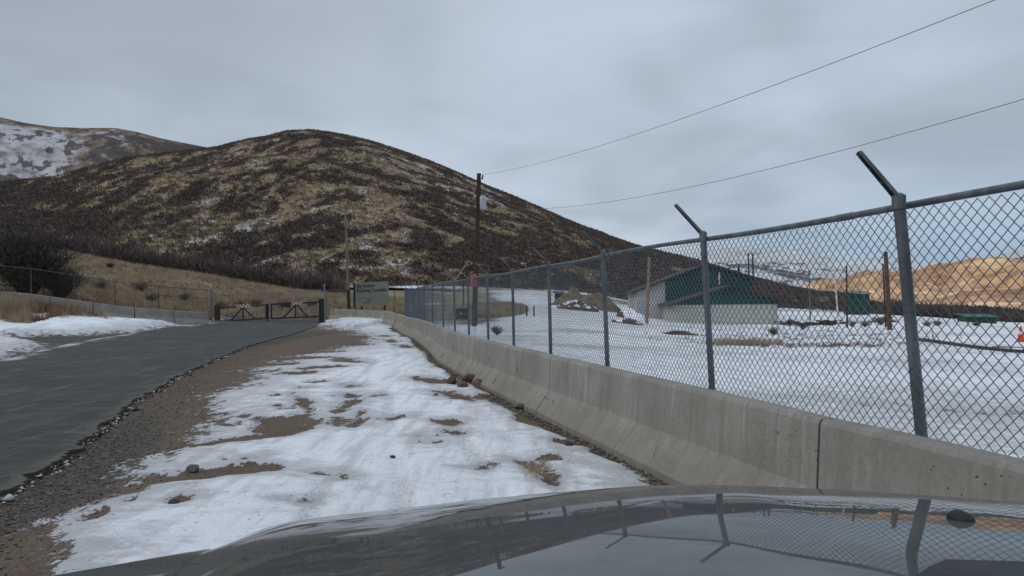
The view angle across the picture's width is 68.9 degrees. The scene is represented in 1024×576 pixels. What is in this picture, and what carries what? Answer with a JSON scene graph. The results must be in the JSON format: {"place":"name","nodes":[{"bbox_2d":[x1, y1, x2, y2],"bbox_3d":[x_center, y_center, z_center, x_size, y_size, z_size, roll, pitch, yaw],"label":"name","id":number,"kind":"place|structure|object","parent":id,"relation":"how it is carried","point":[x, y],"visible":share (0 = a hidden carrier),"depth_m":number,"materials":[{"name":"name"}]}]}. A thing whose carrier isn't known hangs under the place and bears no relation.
{"place":"outdoors","nodes":[
{"label":"outdoors","id":0,"kind":"place"},
{"bbox_2d":[0,117,204,180],"bbox_3d":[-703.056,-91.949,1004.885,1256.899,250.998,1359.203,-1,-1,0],"label":"back hill","id":1,"kind":"structure","parent":0,"point":[30,151],"depth_m":836.84,"materials":[{"name":"white snow"}]},
{"bbox_2d":[0,304,329,496],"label":"road","id":2,"kind":"structure","parent":0,"point":[58,404],"depth_m":15.31,"materials":[{"name":"grey asphalt"}]},
{"bbox_2d":[214,304,268,320],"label":"swing gate","id":3,"kind":"structure","parent":2,"relation":"on","point":[217,311],"depth_m":51.44,"materials":[{"name":"metal"}]},
{"bbox_2d":[271,299,323,322],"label":"swing gate","id":4,"kind":"structure","parent":2,"relation":"on","point":[321,309],"depth_m":51.43,"materials":[{"name":"black metal"}]},
{"bbox_2d":[0,248,404,320],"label":"slope grass","id":5,"kind":"structure","parent":0,"point":[193,282],"depth_m":74.91,"materials":[{"name":"beige plant"}]},
{"bbox_2d":[1,130,831,301],"bbox_3d":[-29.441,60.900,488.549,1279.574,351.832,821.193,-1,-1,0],"label":"hill","id":6,"kind":"structure","parent":0,"point":[287,207],"depth_m":209.67,"materials":[{"name":"brown plant"}]},
{"bbox_2d":[0,129,1023,315],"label":"hillside scrub","id":7,"kind":"object","parent":6,"relation":"on","point":[159,234],"visible":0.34,"depth_m":193.76,"materials":[{"name":"brown plant"}]},
{"bbox_2d":[0,227,1023,322],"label":"scrub oak belt","id":8,"kind":"object","parent":6,"relation":"on","point":[291,278],"visible":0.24,"depth_m":94.20,"materials":[{"name":"brown plant"}]},
{"bbox_2d":[464,300,529,317],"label":"knoll grass","id":9,"kind":"structure","parent":0,"point":[518,311],"depth_m":67.12,"materials":[{"name":"beige plant"}]},
{"bbox_2d":[0,254,1023,575],"bbox_3d":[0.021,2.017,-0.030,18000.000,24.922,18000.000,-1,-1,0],"label":"ground","id":10,"kind":"structure","parent":0,"point":[326,418],"depth_m":9.50,"materials":[{"name":"white snow"}]},
{"bbox_2d":[0,224,46,281],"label":"bare bush","id":11,"kind":"object","parent":10,"relation":"on","point":[7,240],"visible":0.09,"depth_m":49.21,"materials":[{"name":"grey plant"}]},
{"bbox_2d":[0,291,50,302],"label":"concrete barrier","id":12,"kind":"object","parent":10,"relation":"on","point":[41,297],"visible":0.35,"depth_m":42.23,"materials":[{"name":"grey concrete"}]},
{"bbox_2d":[0,222,98,294],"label":"bare bush","id":13,"kind":"object","parent":10,"relation":"on","point":[19,254],"visible":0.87,"depth_m":46.33,"materials":[{"name":"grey plant"}]},
{"bbox_2d":[0,296,107,322],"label":"brown weeds","id":14,"kind":"object","parent":10,"relation":"on","point":[45,308],"visible":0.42,"depth_m":40.08,"materials":[{"name":"brown plant"}]},
{"bbox_2d":[0,290,116,323],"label":"dry grass","id":15,"kind":"structure","parent":10,"relation":"on","point":[23,309],"depth_m":39.62,"materials":[{"name":"brown plant"}]},
{"bbox_2d":[40,261,92,298],"bbox_3d":[-29.503,-0.487,49.138,4.830,3.162,4.368,-1,-1,0],"label":"bare bush","id":16,"kind":"object","parent":10,"relation":"on","point":[59,290],"visible":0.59,"depth_m":48.95,"materials":[{"name":"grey plant"}]},
{"bbox_2d":[50,297,93,312],"bbox_3d":[-25.180,1.130,42.742,2.165,1.287,0.600,0,-1,-13],"label":"concrete barrier","id":17,"kind":"object","parent":10,"relation":"on","point":[78,302],"visible":0.31,"depth_m":42.70,"materials":[{"name":"grey concrete"}]},
{"bbox_2d":[91,278,114,289],"bbox_3d":[-34.114,-0.292,62.182,1.719,1.294,1.580,-1,-1,6],"label":"sagebrush","id":18,"kind":"object","parent":10,"relation":"on","point":[101,283],"visible":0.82,"depth_m":61.86,"materials":[{"name":"grey plant"}]},
{"bbox_2d":[0,266,212,322],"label":"chain-link fence","id":19,"kind":"object","parent":10,"relation":"on","point":[31,281],"visible":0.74,"depth_m":44.22,"materials":[{"name":"metal"}]},
{"bbox_2d":[106,262,113,268],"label":"sagebrush","id":20,"kind":"object","parent":10,"relation":"on","point":[109,265],"visible":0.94,"depth_m":79.95,"materials":[{"name":"grey plant"}]},
{"bbox_2d":[94,303,133,317],"bbox_3d":[-23.173,1.465,43.486,2.071,1.236,0.600,0,-1,-28],"label":"concrete barrier","id":21,"kind":"object","parent":10,"relation":"on","point":[122,311],"visible":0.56,"depth_m":43.42,"materials":[{"name":"grey concrete"}]},
{"bbox_2d":[0,346,248,503],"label":"asphalt crumbs","id":22,"kind":"object","parent":10,"relation":"on","point":[9,497],"visible":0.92,"depth_m":8.46,"materials":[{"name":"black stone"}]},
{"bbox_2d":[129,281,151,291],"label":"sagebrush","id":23,"kind":"object","parent":10,"relation":"on","point":[145,286],"visible":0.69,"depth_m":65.96,"materials":[{"name":"grey plant"}]},
{"bbox_2d":[143,293,157,300],"bbox_3d":[-29.000,0.747,60.022,1.526,1.072,1.808,0,-1,-26],"label":"sagebrush","id":24,"kind":"object","parent":10,"relation":"on","point":[151,297],"visible":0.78,"depth_m":59.98,"materials":[{"name":"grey plant"}]},
{"bbox_2d":[134,308,174,322],"bbox_3d":[-21.435,1.726,44.733,2.163,1.122,0.600,0,-1,-43],"label":"concrete barrier","id":25,"kind":"object","parent":10,"relation":"on","point":[156,314],"visible":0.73,"depth_m":44.65,"materials":[{"name":"grey concrete"}]},
{"bbox_2d":[0,335,311,575],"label":"roadside gravel","id":26,"kind":"structure","parent":10,"relation":"on","point":[63,488],"depth_m":7.69,"materials":[{"name":"gravel"}]},
{"bbox_2d":[168,499,179,503],"bbox_3d":[-2.662,1.684,5.873,0.101,0.047,0.086,0,-1,-25],"label":"rock","id":27,"kind":"object","parent":10,"relation":"on","point":[173,501],"visible":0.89,"depth_m":5.85,"materials":[{"name":"black stone"}]},
{"bbox_2d":[178,292,191,299],"bbox_3d":[-28.055,0.721,63.955,1.470,1.133,1.670,-1,-1,0],"label":"sagebrush","id":28,"kind":"object","parent":10,"relation":"on","point":[184,296],"visible":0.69,"depth_m":63.90,"materials":[{"name":"grey plant"}]},
{"bbox_2d":[173,310,208,324],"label":"concrete barrier","id":29,"kind":"object","parent":10,"relation":"on","point":[187,317],"visible":0.84,"depth_m":46.07,"materials":[{"name":"grey concrete"}]},
{"bbox_2d":[186,464,198,472],"bbox_3d":[-3.005,1.699,7.033,0.117,0.083,0.082,-1,-1,0],"label":"rock","id":30,"kind":"object","parent":10,"relation":"on","point":[192,468],"visible":1,"depth_m":7.00,"materials":[{"name":"grey stone"}]},
{"bbox_2d":[215,300,228,309],"bbox_3d":[-23.235,1.396,59.870,1.557,1.172,1.932,-1,-1,0],"label":"sagebrush","id":31,"kind":"object","parent":10,"relation":"on","point":[220,303],"visible":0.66,"depth_m":59.90,"materials":[{"name":"grey plant"}]},
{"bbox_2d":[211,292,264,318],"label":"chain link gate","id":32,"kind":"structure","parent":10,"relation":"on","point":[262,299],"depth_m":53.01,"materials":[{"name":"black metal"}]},
{"bbox_2d":[232,299,253,304],"bbox_3d":[-22.819,1.404,63.010,1.995,1.065,1.698,-1,-1,0],"label":"sagebrush","id":33,"kind":"object","parent":10,"relation":"on","point":[240,302],"visible":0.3,"depth_m":62.85,"materials":[{"name":"grey plant"}]},
{"bbox_2d":[249,297,262,306],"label":"sagebrush","id":34,"kind":"object","parent":10,"relation":"on","point":[257,302],"visible":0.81,"depth_m":65.83,"materials":[{"name":"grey plant"}]},
{"bbox_2d":[271,297,290,308],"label":"sagebrush","id":35,"kind":"object","parent":10,"relation":"on","point":[282,305],"visible":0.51,"depth_m":65.89,"materials":[{"name":"grey plant"}]},
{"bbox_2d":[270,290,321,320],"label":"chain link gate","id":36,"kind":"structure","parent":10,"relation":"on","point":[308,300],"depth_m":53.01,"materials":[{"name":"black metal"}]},
{"bbox_2d":[324,284,325,321],"bbox_3d":[-13.151,1.107,52.391,0.144,2.784,0.124,-1,-1,0],"label":"gate stanchion","id":37,"kind":"object","parent":10,"relation":"on","point":[324,306],"visible":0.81,"depth_m":52.35,"materials":[{"name":"grey metal"}]},
{"bbox_2d":[344,210,350,308],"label":"timber pole","id":38,"kind":"object","parent":10,"relation":"on","point":[347,263],"visible":0.84,"depth_m":65.95,"materials":[{"name":"brown wood"}]},
{"bbox_2d":[328,309,393,318],"bbox_3d":[-11.034,2.062,54.477,7.447,1.094,0.600,-1,-1,42],"label":"concrete barrier","id":39,"kind":"object","parent":10,"relation":"on","point":[345,313],"visible":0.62,"depth_m":54.67,"materials":[{"name":"grey concrete"}]},
{"bbox_2d":[353,281,388,310],"bbox_3d":[-11.061,1.105,58.639,2.742,3.228,0.235,-1,-1,0],"label":"park sign","id":40,"kind":"object","parent":10,"relation":"on","point":[370,293],"visible":1,"depth_m":58.54,"materials":[{"name":"beige metal"}]},
{"bbox_2d":[326,290,421,317],"bbox_3d":[-10.859,1.326,59.672,8.126,2.409,0.888,0,-1,-29],"label":"boundary fence","id":41,"kind":"object","parent":10,"relation":"on","point":[370,307],"visible":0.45,"depth_m":59.96,"materials":[{"name":"metal"}]},
{"bbox_2d":[381,312,396,326],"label":"concrete barrier","id":42,"kind":"object","parent":10,"relation":"on","point":[389,319],"visible":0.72,"depth_m":48.02,"materials":[{"name":"grey concrete"}]},
{"bbox_2d":[395,314,406,332],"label":"concrete barrier","id":43,"kind":"object","parent":10,"relation":"on","point":[399,326],"visible":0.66,"depth_m":39.39,"materials":[{"name":"grey concrete"}]},
{"bbox_2d":[401,317,417,337],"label":"concrete barrier","id":44,"kind":"object","parent":10,"relation":"on","point":[408,329],"visible":0.69,"depth_m":33.57,"materials":[{"name":"grey concrete"}]},
{"bbox_2d":[411,319,431,345],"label":"concrete barrier","id":45,"kind":"object","parent":10,"relation":"on","point":[420,335],"visible":0.66,"depth_m":28.48,"materials":[{"name":"grey concrete"}]},
{"bbox_2d":[423,323,446,357],"bbox_3d":[-2.278,1.622,23.036,0.630,0.934,5.733,0,-1,-10],"label":"concrete barrier","id":46,"kind":"object","parent":10,"relation":"on","point":[432,344],"visible":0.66,"depth_m":22.68,"materials":[{"name":"grey concrete"}]},
{"bbox_2d":[447,377,456,383],"bbox_3d":[-1.135,1.758,14.017,0.197,0.177,0.273,0,-1,-7],"label":"rock","id":47,"kind":"object","parent":10,"relation":"on","point":[451,380],"visible":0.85,"depth_m":13.94,"materials":[{"name":"black stone"}]},
{"bbox_2d":[435,329,480,376],"bbox_3d":[-1.266,1.532,17.715,0.643,0.935,5.094,0,-1,-13],"label":"concrete barrier","id":48,"kind":"object","parent":10,"relation":"on","point":[455,353],"visible":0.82,"depth_m":16.95,"materials":[{"name":"grey concrete"}]},
{"bbox_2d":[456,308,467,318],"bbox_3d":[-3.979,2.018,58.477,1.200,0.845,0.980,-1,-1,0],"label":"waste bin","id":49,"kind":"object","parent":10,"relation":"on","point":[462,313],"visible":0.38,"depth_m":58.03,"materials":[{"name":"blue metal"}]},
{"bbox_2d":[457,381,468,386],"bbox_3d":[-0.910,1.758,13.566,0.181,0.125,0.225,0,-1,-41],"label":"rock","id":50,"kind":"object","parent":10,"relation":"on","point":[462,384],"visible":0.92,"depth_m":13.50,"materials":[{"name":"red stone"}]},
{"bbox_2d":[463,246,463,303],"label":"timber pole","id":51,"kind":"object","parent":10,"relation":"on","point":[463,269],"visible":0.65,"depth_m":84.97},
{"bbox_2d":[462,373,474,381],"bbox_3d":[-0.796,1.766,14.463,0.336,0.244,0.349,-1,-1,31],"label":"rock","id":52,"kind":"object","parent":10,"relation":"on","point":[468,377],"visible":0.6,"depth_m":14.33,"materials":[{"name":"red stone"}]},
{"bbox_2d":[472,378,481,386],"bbox_3d":[-0.598,1.745,13.727,0.248,0.178,0.262,-1,-1,8],"label":"rock","id":53,"kind":"object","parent":10,"relation":"on","point":[476,382],"visible":0.64,"depth_m":13.63,"materials":[{"name":"red stone"}]},
{"bbox_2d":[471,173,485,325],"bbox_3d":[-1.993,-2.219,44.960,1.028,9.391,0.447,-1,-1,22],"label":"utility pole","id":54,"kind":"object","parent":10,"relation":"on","point":[481,202],"visible":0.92,"depth_m":44.94,"materials":[{"name":"brown wood"}]},
{"bbox_2d":[483,0,993,174],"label":"power line","id":55,"kind":"object","parent":54,"relation":"attached to","point":[789,79],"visible":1,"depth_m":16.46,"materials":[{"name":"metal"}]},
{"bbox_2d":[493,99,1023,208],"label":"power line","id":56,"kind":"object","parent":54,"relation":"attached to","point":[814,157],"visible":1,"depth_m":18.17,"materials":[{"name":"metal"}]},
{"bbox_2d":[491,324,505,334],"bbox_3d":[-0.695,1.832,32.938,0.860,0.645,0.863,-1,-1,33],"label":"snowfield bush","id":57,"kind":"object","parent":10,"relation":"on","point":[497,330],"visible":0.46,"depth_m":32.84,"materials":[{"name":"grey plant"}]},
{"bbox_2d":[466,339,556,414],"bbox_3d":[-0.044,1.446,12.762,0.604,0.932,5.082,0,-1,-15],"label":"concrete barrier","id":58,"kind":"object","parent":10,"relation":"on","point":[512,374],"visible":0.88,"depth_m":11.91,"materials":[{"name":"grey concrete"}]},
{"bbox_2d":[514,402,523,409],"bbox_3d":[0.114,1.710,10.820,0.155,0.112,0.141,-1,-1,30],"label":"rock","id":59,"kind":"object","parent":10,"relation":"on","point":[518,405],"visible":0.95,"depth_m":10.77,"materials":[{"name":"grey stone"}]},
{"bbox_2d":[516,457,558,479],"bbox_3d":[0.228,1.639,6.878,0.382,0.084,0.814,-1,-1,0],"label":"straw debris","id":60,"kind":"object","parent":10,"relation":"on","point":[539,467],"visible":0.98,"depth_m":6.87,"materials":[{"name":"brown plant"}]},
{"bbox_2d":[54,484,1023,575],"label":"car","id":61,"kind":"object","parent":10,"relation":"on","point":[697,530],"visible":1,"depth_m":1.32,"materials":[{"name":"grey paint"}]},
{"bbox_2d":[553,291,564,299],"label":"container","id":62,"kind":"object","parent":10,"relation":"on","point":[558,292],"visible":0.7,"depth_m":94.99,"materials":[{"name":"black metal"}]},
{"bbox_2d":[565,442,573,445],"bbox_3d":[0.612,1.676,7.989,0.088,0.064,0.101,-1,-1,19],"label":"rock","id":63,"kind":"object","parent":10,"relation":"on","point":[569,444],"visible":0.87,"depth_m":7.97,"materials":[{"name":"black stone"}]},
{"bbox_2d":[551,300,597,311],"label":"earth mound","id":64,"kind":"object","parent":10,"relation":"on","point":[566,304],"visible":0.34,"depth_m":78.14,"materials":[{"name":"white snow"}]},
{"bbox_2d":[553,289,620,311],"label":"earth mound","id":65,"kind":"object","parent":10,"relation":"on","point":[573,296],"visible":0.35,"depth_m":84.89,"materials":[{"name":"brown soil"}]},
{"bbox_2d":[611,318,644,325],"bbox_3d":[8.998,2.686,57.965,2.900,0.832,2.400,-1,-1,0],"label":"earth mound","id":66,"kind":"object","parent":10,"relation":"on","point":[625,321],"visible":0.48,"depth_m":57.28,"materials":[{"name":"brown soil"}]},
{"bbox_2d":[620,308,644,318],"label":"snow heap","id":67,"kind":"object","parent":10,"relation":"on","point":[634,313],"visible":0.34,"depth_m":75.35,"materials":[{"name":"white snow"}]},
{"bbox_2d":[645,257,650,323],"bbox_3d":[11.645,0.286,64.001,0.590,5.890,0.300,-1,-1,0],"label":"timber pole","id":68,"kind":"object","parent":10,"relation":"on","point":[647,291],"visible":0.59,"depth_m":63.90,"materials":[{"name":"brown wood"}]},
{"bbox_2d":[663,331,696,334],"bbox_3d":[9.492,2.612,41.964,2.300,0.447,2.600,-1,-1,0],"label":"earth mound","id":69,"kind":"object","parent":10,"relation":"on","point":[685,332],"visible":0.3,"depth_m":41.35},
{"bbox_2d":[536,356,834,488],"bbox_3d":[1.334,1.354,7.563,0.602,0.932,5.629,0,-1,-15],"label":"concrete barrier","id":70,"kind":"object","parent":10,"relation":"on","point":[669,432],"visible":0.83,"depth_m":6.45,"materials":[{"name":"grey concrete"}]},
{"bbox_2d":[624,264,784,324],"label":"block building","id":71,"kind":"structure","parent":10,"relation":"on","point":[761,311],"depth_m":71.96,"materials":[{"name":"green metal"}]},
{"bbox_2d":[637,301,645,315],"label":"door","id":72,"kind":"structure","parent":71,"relation":"in","point":[640,305],"depth_m":79.88,"materials":[{"name":"grey metal"}]},
{"bbox_2d":[402,150,1023,458],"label":"chain link fence","id":73,"kind":"object","parent":10,"relation":"on","point":[899,206],"visible":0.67,"depth_m":5.60,"materials":[{"name":"metal"}]},
{"bbox_2d":[470,274,476,286],"bbox_3d":[-0.942,-0.183,18.304,0.165,0.320,0.009,-1,-1,11],"label":"notice sign","id":74,"kind":"object","parent":73,"relation":"attached to","point":[471,278],"visible":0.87,"depth_m":18.31,"materials":[{"name":"red metal"}]},
{"bbox_2d":[713,336,785,345],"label":"dry weeds","id":75,"kind":"object","parent":10,"relation":"on","point":[744,342],"visible":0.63,"depth_m":28.48,"materials":[{"name":"beige plant"}]},
{"bbox_2d":[752,253,754,290],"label":"timber pole","id":76,"kind":"object","parent":10,"relation":"on","point":[753,272],"visible":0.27,"depth_m":89.95,"materials":[{"name":"brown wood"}]},
{"bbox_2d":[764,326,779,334],"bbox_3d":[14.731,2.402,41.956,1.002,0.676,0.944,-1,-1,0],"label":"snowfield bush","id":77,"kind":"object","parent":10,"relation":"on","point":[772,330],"visible":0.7,"depth_m":41.90,"materials":[{"name":"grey plant"}]},
{"bbox_2d":[772,321,797,325],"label":"log heap","id":78,"kind":"object","parent":10,"relation":"on","point":[788,322],"visible":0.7,"depth_m":66.80,"materials":[{"name":"brown wood"}]},
{"bbox_2d":[645,326,926,344],"bbox_3d":[14.470,2.685,46.819,21.583,0.966,37.636,-1,-1,31],"label":"yard stubble","id":79,"kind":"object","parent":10,"relation":"on","point":[798,336],"visible":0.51,"depth_m":35.39,"materials":[{"name":"beige plant"}]},
{"bbox_2d":[795,322,808,328],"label":"snowfield bush","id":80,"kind":"object","parent":10,"relation":"on","point":[802,324],"visible":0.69,"depth_m":54.85,"materials":[{"name":"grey plant"}]},
{"bbox_2d":[808,270,810,319],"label":"timber pole","id":81,"kind":"object","parent":10,"relation":"on","point":[809,297],"visible":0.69,"depth_m":79.94,"materials":[{"name":"brown wood"}]},
{"bbox_2d":[749,341,889,347],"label":"dark weeds","id":82,"kind":"object","parent":10,"relation":"on","point":[829,345],"visible":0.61,"depth_m":26.96,"materials":[{"name":"brown plant"}]},
{"bbox_2d":[795,320,844,325],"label":"log heap","id":83,"kind":"object","parent":10,"relation":"on","point":[822,323],"visible":0.66,"depth_m":66.07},
{"bbox_2d":[834,272,838,323],"bbox_3d":[26.961,1.018,61.987,0.387,4.703,0.140,-1,-1,0],"label":"white pole","id":84,"kind":"object","parent":10,"relation":"on","point":[836,298],"visible":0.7,"depth_m":61.95,"materials":[{"name":"metal"}]},
{"bbox_2d":[846,266,847,327],"bbox_3d":[25.998,0.765,57.991,0.145,5.012,0.145,0,-1,-45],"label":"timber pole","id":85,"kind":"object","parent":10,"relation":"on","point":[846,299],"visible":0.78,"depth_m":57.94,"materials":[{"name":"brown wood"}]},
{"bbox_2d":[840,290,872,314],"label":"shed","id":86,"kind":"structure","parent":10,"relation":"on","point":[856,302],"depth_m":97.97,"materials":[{"name":"green metal"}]},
{"bbox_2d":[851,296,857,312],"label":"door","id":87,"kind":"structure","parent":86,"relation":"in","point":[855,302],"depth_m":97.92,"materials":[{"name":"green metal"}]},
{"bbox_2d":[859,320,871,326],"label":"snowfield bush","id":88,"kind":"object","parent":10,"relation":"on","point":[864,324],"visible":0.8,"depth_m":57.90,"materials":[{"name":"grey plant"}]},
{"bbox_2d":[868,316,897,321],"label":"earth mound","id":89,"kind":"object","parent":10,"relation":"on","point":[883,319],"visible":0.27,"depth_m":69.30,"materials":[{"name":"brown soil"}]},
{"bbox_2d":[882,263,886,326],"bbox_3d":[28.942,0.647,57.992,0.294,5.114,0.140,-1,-1,0],"label":"timber pole","id":90,"kind":"object","parent":10,"relation":"on","point":[884,295],"visible":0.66,"depth_m":57.95,"materials":[{"name":"brown wood"}]},
{"bbox_2d":[882,252,891,329],"bbox_3d":[26.078,0.287,51.997,0.712,5.640,0.320,-1,-1,0],"label":"timber pole","id":91,"kind":"object","parent":10,"relation":"on","point":[888,304],"visible":0.71,"depth_m":51.89,"materials":[{"name":"brown wood"}]},
{"bbox_2d":[818,419,1023,501],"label":"concrete barrier","id":92,"kind":"object","parent":10,"relation":"on","point":[858,456],"visible":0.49,"depth_m":4.07,"materials":[{"name":"grey concrete"}]},
{"bbox_2d":[921,320,933,326],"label":"snowfield bush","id":93,"kind":"object","parent":10,"relation":"on","point":[928,322],"visible":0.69,"depth_m":59.87,"materials":[{"name":"grey plant"}]},
{"bbox_2d":[919,338,1023,352],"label":"track edge","id":94,"kind":"object","parent":10,"relation":"on","point":[969,345],"visible":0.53,"depth_m":25.62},
{"bbox_2d":[955,314,1000,323],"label":"container","id":95,"kind":"object","parent":10,"relation":"on","point":[979,318],"visible":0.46,"depth_m":77.95,"materials":[{"name":"green metal"}]},
{"bbox_2d":[992,346,1022,347],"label":"track","id":96,"kind":"structure","parent":10,"relation":"on","point":[1006,347],"depth_m":26.12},
{"bbox_2d":[1014,326,1023,341],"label":"traffic cone","id":97,"kind":"object","parent":10,"relation":"on","point":[1020,333],"visible":0.59,"depth_m":30.90,"materials":[{"name":"orange plastic"}]},
{"bbox_2d":[0,0,1023,262],"label":"sky","id":98,"kind":"structure","parent":0,"point":[470,88],"materials":[{"name":"grey"}]},
{"bbox_2d":[398,333,668,485],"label":"barrier gravel","id":99,"kind":"structure","parent":0,"point":[493,398],"depth_m":10.07,"materials":[{"name":"brown gravel"}]},
{"bbox_2d":[699,247,1023,286],"bbox_3d":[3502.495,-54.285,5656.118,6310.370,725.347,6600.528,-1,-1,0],"label":"snowy range","id":100,"kind":"structure","parent":0,"point":[1008,254],"depth_m":5718.40,"materials":[{"name":"white snow"}]},
{"bbox_2d":[802,257,1023,308],"bbox_3d":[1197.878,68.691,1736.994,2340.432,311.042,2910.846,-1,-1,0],"label":"tan hill","id":101,"kind":"structure","parent":0,"point":[1002,288],"depth_m":1076.83,"materials":[{"name":"beige soil"}]}
]}

